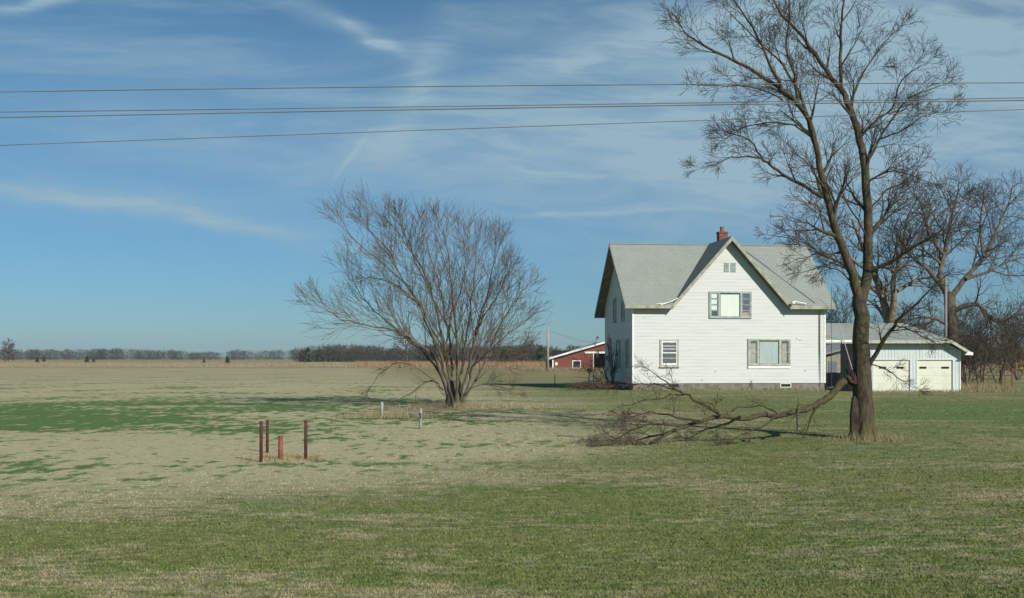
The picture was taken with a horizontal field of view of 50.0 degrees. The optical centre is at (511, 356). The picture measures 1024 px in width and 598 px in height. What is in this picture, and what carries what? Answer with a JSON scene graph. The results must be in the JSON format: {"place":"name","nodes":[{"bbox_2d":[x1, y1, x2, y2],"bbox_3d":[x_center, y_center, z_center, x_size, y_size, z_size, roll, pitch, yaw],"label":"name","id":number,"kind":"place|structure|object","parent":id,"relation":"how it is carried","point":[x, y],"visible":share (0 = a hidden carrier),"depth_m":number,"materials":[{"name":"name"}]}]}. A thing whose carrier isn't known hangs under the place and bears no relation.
{"place":"outdoors","nodes":[
{"label":"outdoors","id":0,"kind":"place"},
{"bbox_2d":[0,361,365,366],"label":"tan grass","id":1,"kind":"structure","parent":0,"point":[191,364],"depth_m":241.59,"materials":[{"name":"beige plant"}]},
{"bbox_2d":[213,451,355,465],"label":"dry grass","id":2,"kind":"structure","parent":0,"point":[289,459],"depth_m":22.62,"materials":[{"name":"beige plant"}]},
{"bbox_2d":[300,407,467,419],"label":"dry grass","id":3,"kind":"structure","parent":0,"point":[388,414],"depth_m":37.70,"materials":[{"name":"beige plant"}]},
{"bbox_2d":[354,359,545,366],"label":"prairie grass","id":4,"kind":"structure","parent":0,"point":[430,364],"depth_m":212.96,"materials":[{"name":"beige plant"}]},
{"bbox_2d":[329,401,585,410],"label":"dry grass","id":5,"kind":"structure","parent":0,"point":[485,406],"depth_m":44.28,"materials":[{"name":"beige plant"}]},
{"bbox_2d":[0,357,1023,597],"bbox_3d":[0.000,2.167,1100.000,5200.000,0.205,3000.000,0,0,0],"label":"ground","id":6,"kind":"structure","parent":0,"point":[120,388],"depth_m":19.98,"materials":[{"name":"plant"}]},
{"bbox_2d":[0,339,17,361],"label":"distant tree","id":7,"kind":"object","parent":6,"relation":"on","point":[10,347],"visible":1,"depth_m":330.70,"materials":[{"name":"grey plant"}]},
{"bbox_2d":[161,350,171,359],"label":"distant tree","id":8,"kind":"object","parent":6,"relation":"on","point":[164,355],"visible":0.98,"depth_m":560.51,"materials":[{"name":"grey plant"}]},
{"bbox_2d":[259,421,262,461],"bbox_3d":[-5.037,1.794,22.028,0.076,0.968,0.080,0,0,0],"label":"steel post","id":9,"kind":"object","parent":6,"relation":"on","point":[261,443],"visible":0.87,"depth_m":22.00,"materials":[{"name":"metal"}]},
{"bbox_2d":[265,420,268,452],"bbox_3d":[-5.403,1.851,24.231,0.076,0.867,0.080,0,0,0],"label":"steel post","id":10,"kind":"object","parent":6,"relation":"on","point":[267,435],"visible":0.87,"depth_m":24.20,"materials":[{"name":"metal"}]},
{"bbox_2d":[277,436,283,458],"bbox_3d":[-4.747,1.957,22.500,0.118,0.644,0.124,0,0,0],"label":"well pipe","id":11,"kind":"object","parent":6,"relation":"on","point":[280,446],"visible":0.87,"depth_m":22.46,"materials":[{"name":"red metal"}]},
{"bbox_2d":[304,420,307,459],"bbox_3d":[-4.230,1.799,22.500,0.076,0.952,0.080,0,0,0],"label":"steel post","id":12,"kind":"object","parent":6,"relation":"on","point":[305,436],"visible":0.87,"depth_m":22.48,"materials":[{"name":"metal"}]},
{"bbox_2d":[302,347,313,361],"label":"cedar","id":13,"kind":"object","parent":6,"relation":"on","point":[307,357],"visible":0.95,"depth_m":384.26,"materials":[{"name":"green plant"}]},
{"bbox_2d":[314,348,323,361],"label":"cedar","id":14,"kind":"object","parent":6,"relation":"on","point":[319,356],"visible":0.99,"depth_m":389.32,"materials":[{"name":"green plant"}]},
{"bbox_2d":[380,402,382,415],"bbox_3d":[-4.475,1.908,37.725,0.109,0.677,0.110,0,0,0],"label":"marker post","id":15,"kind":"object","parent":6,"relation":"on","point":[381,408],"visible":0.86,"depth_m":37.68,"materials":[{"name":"white plastic"}]},
{"bbox_2d":[388,325,420,361],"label":"distant tree","id":16,"kind":"object","parent":6,"relation":"on","point":[397,349],"visible":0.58,"depth_m":250.16,"materials":[{"name":"grey plant"}]},
{"bbox_2d":[286,180,552,407],"bbox_3d":[-3.509,-2.533,45.047,10.552,9.565,7.934,0,0,0],"label":"multi stemmed tree","id":17,"kind":"object","parent":6,"relation":"on","point":[454,393],"visible":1,"depth_m":44.37,"materials":[{"name":"brown plant"}]},
{"bbox_2d":[419,408,421,428],"bbox_3d":[-2.623,1.869,31.495,0.095,0.752,0.106,0,0,0],"label":"marker post","id":18,"kind":"object","parent":6,"relation":"on","point":[420,418],"visible":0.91,"depth_m":31.46,"materials":[{"name":"white plastic"}]},
{"bbox_2d":[436,343,453,360],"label":"distant tree","id":19,"kind":"object","parent":6,"relation":"on","point":[447,352],"visible":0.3,"depth_m":270.51,"materials":[{"name":"grey plant"}]},
{"bbox_2d":[498,346,509,363],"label":"cedar","id":20,"kind":"object","parent":6,"relation":"on","point":[504,351],"visible":0.31,"depth_m":279.56,"materials":[{"name":"green plant"}]},
{"bbox_2d":[0,346,1023,359],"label":"treeline","id":21,"kind":"object","parent":6,"relation":"on","point":[100,353],"visible":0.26,"depth_m":609.64,"materials":[{"name":"brown plant"}]},
{"bbox_2d":[533,345,545,362],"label":"cedar","id":22,"kind":"object","parent":6,"relation":"on","point":[538,357],"visible":0.83,"depth_m":274.46,"materials":[{"name":"green plant"}]},
{"bbox_2d":[543,328,551,370],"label":"utility pole","id":23,"kind":"object","parent":6,"relation":"on","point":[547,333],"visible":0.83,"depth_m":149.88,"materials":[{"name":"grey wood"}]},
{"bbox_2d":[545,341,604,369],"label":"barn","id":24,"kind":"structure","parent":6,"relation":"on","point":[557,360],"depth_m":157.00,"materials":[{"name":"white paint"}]},
{"bbox_2d":[572,360,580,367],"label":"window","id":25,"kind":"structure","parent":24,"relation":"in","point":[574,362],"depth_m":157.09,"materials":[{"name":"white paint"}]},
{"bbox_2d":[564,346,618,388],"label":"bramble","id":26,"kind":"object","parent":6,"relation":"on","point":[584,368],"visible":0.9,"depth_m":70.98,"materials":[{"name":"orange plant"}]},
{"bbox_2d":[562,376,624,390],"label":"brush pile","id":27,"kind":"object","parent":6,"relation":"on","point":[587,383],"visible":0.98,"depth_m":68.52,"materials":[{"name":"brown plant"}]},
{"bbox_2d":[593,336,619,386],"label":"shrub","id":28,"kind":"object","parent":6,"relation":"on","point":[613,371],"visible":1,"depth_m":69.68,"materials":[{"name":"brown plant"}]},
{"bbox_2d":[289,342,1023,364],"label":"wood","id":29,"kind":"object","parent":6,"relation":"on","point":[353,353],"visible":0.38,"depth_m":391.03,"materials":[{"name":"brown plant"}]},
{"bbox_2d":[594,227,834,390],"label":"farmhouse","id":30,"kind":"object","parent":6,"relation":"on","point":[724,310],"visible":0.94,"depth_m":67.89,"materials":[{"name":"white wood"}]},
{"bbox_2d":[607,341,611,366],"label":"window","id":31,"kind":"structure","parent":30,"relation":"in","point":[608,341],"depth_m":73.29,"materials":[{"name":"grey glass"}]},
{"bbox_2d":[612,298,615,322],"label":"window","id":32,"kind":"structure","parent":30,"relation":"in","point":[614,299],"depth_m":72.22,"materials":[{"name":"grey glass"}]},
{"bbox_2d":[616,340,619,366],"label":"window","id":33,"kind":"structure","parent":30,"relation":"in","point":[618,343],"depth_m":70.98,"materials":[{"name":"grey glass"}]},
{"bbox_2d":[621,301,624,320],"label":"window","id":34,"kind":"structure","parent":30,"relation":"in","point":[622,305],"depth_m":69.78,"materials":[{"name":"grey glass"}]},
{"bbox_2d":[625,339,628,367],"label":"window","id":35,"kind":"structure","parent":30,"relation":"in","point":[626,340],"depth_m":68.10,"materials":[{"name":"glass"}]},
{"bbox_2d":[660,339,679,366],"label":"window","id":36,"kind":"structure","parent":30,"relation":"in","point":[669,348],"depth_m":67.22,"materials":[{"name":"white paint"}]},
{"bbox_2d":[709,291,751,317],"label":"window","id":37,"kind":"structure","parent":30,"relation":"in","point":[722,304],"depth_m":67.66,"materials":[{"name":"white glass"}]},
{"bbox_2d":[747,339,790,368],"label":"window","id":38,"kind":"structure","parent":30,"relation":"in","point":[761,353],"depth_m":67.93,"materials":[{"name":"white paint"}]},
{"bbox_2d":[780,383,790,386],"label":"basement window","id":39,"kind":"structure","parent":30,"relation":"in","point":[781,384],"depth_m":68.11,"materials":[{"name":"white paint"}]},
{"bbox_2d":[650,0,981,439],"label":"bare tree","id":40,"kind":"object","parent":6,"relation":"on","point":[862,419],"visible":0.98,"depth_m":27.69,"materials":[{"name":"brown plant"}]},
{"bbox_2d":[831,286,831,388],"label":"antenna mast","id":41,"kind":"object","parent":6,"relation":"on","point":[831,337],"visible":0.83,"depth_m":67.64,"materials":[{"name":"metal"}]},
{"bbox_2d":[826,284,878,353],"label":"bare shrub","id":42,"kind":"object","parent":6,"relation":"on","point":[835,313],"visible":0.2,"depth_m":95.01,"materials":[{"name":"brown plant"}]},
{"bbox_2d":[773,174,959,322],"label":"pale barked tree","id":43,"kind":"object","parent":6,"relation":"on","point":[884,300],"visible":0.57,"depth_m":87.80,"materials":[{"name":"brown plant"}]},
{"bbox_2d":[826,323,972,391],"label":"garage","id":44,"kind":"structure","parent":6,"relation":"on","point":[941,370],"depth_m":69.55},
{"bbox_2d":[844,360,847,389],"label":"side door","id":45,"kind":"structure","parent":44,"relation":"in","point":[845,361],"depth_m":72.88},
{"bbox_2d":[872,359,910,391],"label":"garage door","id":46,"kind":"structure","parent":44,"relation":"in","point":[879,382],"depth_m":69.56,"materials":[{"name":"paint"}]},
{"bbox_2d":[916,359,953,391],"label":"garage door","id":47,"kind":"structure","parent":44,"relation":"in","point":[940,372],"depth_m":69.56,"materials":[{"name":"paint"}]},
{"bbox_2d":[895,305,943,334],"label":"bare shrub","id":48,"kind":"object","parent":6,"relation":"on","point":[926,319],"visible":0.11,"depth_m":99.25,"materials":[{"name":"brown plant"}]},
{"bbox_2d":[859,160,1023,385],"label":"spreading tree","id":49,"kind":"object","parent":6,"relation":"on","point":[951,300],"visible":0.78,"depth_m":85.47,"materials":[{"name":"grey plant"}]},
{"bbox_2d":[944,278,946,337],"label":"utility pole","id":50,"kind":"object","parent":6,"relation":"on","point":[945,308],"visible":0.54,"depth_m":79.92,"materials":[{"name":"grey wood"}]},
{"bbox_2d":[932,321,1012,385],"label":"bare shrub","id":51,"kind":"object","parent":6,"relation":"on","point":[971,360],"visible":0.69,"depth_m":80.29,"materials":[{"name":"brown plant"}]},
{"bbox_2d":[929,289,1023,383],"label":"bare shrub","id":52,"kind":"object","parent":6,"relation":"on","point":[976,319],"visible":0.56,"depth_m":83.72,"materials":[{"name":"brown plant"}]},
{"bbox_2d":[963,369,1001,385],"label":"wire fence","id":53,"kind":"object","parent":6,"relation":"on","point":[983,377],"visible":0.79,"depth_m":73.96,"materials":[{"name":"metal"}]},
{"bbox_2d":[958,296,1023,382],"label":"bare shrub","id":54,"kind":"object","parent":6,"relation":"on","point":[1013,350],"visible":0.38,"depth_m":91.89,"materials":[{"name":"brown plant"}]},
{"bbox_2d":[984,320,1023,379],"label":"bare shrub","id":55,"kind":"object","parent":6,"relation":"on","point":[1016,376],"visible":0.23,"depth_m":104.04,"materials":[{"name":"brown plant"}]},
{"bbox_2d":[993,344,1023,374],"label":"yellow bush","id":56,"kind":"object","parent":6,"relation":"on","point":[1021,369],"visible":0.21,"depth_m":124.90,"materials":[{"name":"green plant"}]},
{"bbox_2d":[1004,368,1012,387],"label":"pipe gate","id":57,"kind":"structure","parent":6,"relation":"on","point":[1011,378],"depth_m":73.90,"materials":[{"name":"red metal"}]},
{"bbox_2d":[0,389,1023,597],"bbox_3d":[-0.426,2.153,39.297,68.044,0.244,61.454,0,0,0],"label":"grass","id":58,"kind":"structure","parent":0,"point":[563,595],"depth_m":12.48,"materials":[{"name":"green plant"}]},
{"bbox_2d":[575,354,855,446],"bbox_3d":[5.217,1.056,26.828,7.840,2.247,2.670,0,0,-16],"label":"fallen limb","id":59,"kind":"object","parent":58,"relation":"on","point":[840,384],"visible":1,"depth_m":26.33,"materials":[{"name":"brown plant"}]},
{"bbox_2d":[0,100,1023,117],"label":"power line","id":60,"kind":"object","parent":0,"point":[511,108],"visible":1,"depth_m":21.39,"materials":[{"name":"metal"}]},
{"bbox_2d":[0,82,1023,91],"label":"power line","id":61,"kind":"object","parent":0,"point":[509,85],"visible":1,"depth_m":21.99,"materials":[{"name":"metal"}]},
{"bbox_2d":[0,97,1023,112],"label":"power line","id":62,"kind":"object","parent":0,"point":[513,105],"visible":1,"depth_m":22.59,"materials":[{"name":"metal"}]},
{"bbox_2d":[0,109,1023,145],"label":"power line","id":63,"kind":"object","parent":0,"point":[510,127],"visible":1,"depth_m":21.00,"materials":[{"name":"metal"}]},
{"bbox_2d":[0,0,1023,356],"label":"sky","id":64,"kind":"structure","parent":0,"point":[194,245],"materials":[{"name":"blue"}]},
{"bbox_2d":[489,366,604,370],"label":"dry grass","id":65,"kind":"structure","parent":0,"point":[556,369],"depth_m":153.51,"materials":[{"name":"beige plant"}]},
{"bbox_2d":[519,435,709,446],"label":"dry grass","id":66,"kind":"structure","parent":0,"point":[643,441],"depth_m":26.06,"materials":[{"name":"beige plant"}]},
{"bbox_2d":[632,386,829,391],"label":"dry grass","id":67,"kind":"structure","parent":0,"point":[793,388],"depth_m":67.54,"materials":[{"name":"beige plant"}]},
{"bbox_2d":[824,344,839,387],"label":"shed","id":68,"kind":"structure","parent":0,"point":[835,366],"depth_m":78.00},
{"bbox_2d":[828,361,836,387],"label":"door","id":69,"kind":"structure","parent":68,"relation":"in","point":[834,363],"depth_m":77.98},
{"bbox_2d":[839,324,852,369],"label":"leaning pipe","id":70,"kind":"object","parent":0,"point":[845,346],"visible":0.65,"depth_m":68.77,"materials":[{"name":"metal"}]},
{"bbox_2d":[813,430,938,441],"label":"dry grass","id":71,"kind":"structure","parent":0,"point":[886,437],"depth_m":27.47,"materials":[{"name":"beige plant"}]},
{"bbox_2d":[872,389,996,391],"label":"dry grass","id":72,"kind":"structure","parent":0,"point":[962,390],"depth_m":69.15,"materials":[{"name":"beige plant"}]},
{"bbox_2d":[960,380,1022,391],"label":"dry grass","id":73,"kind":"structure","parent":0,"point":[997,388],"depth_m":70.45,"materials":[{"name":"beige plant"}]},
{"bbox_2d":[965,364,1019,370],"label":"tan grass","id":74,"kind":"structure","parent":0,"point":[987,367],"depth_m":176.49,"materials":[{"name":"beige plant"}]}
]}

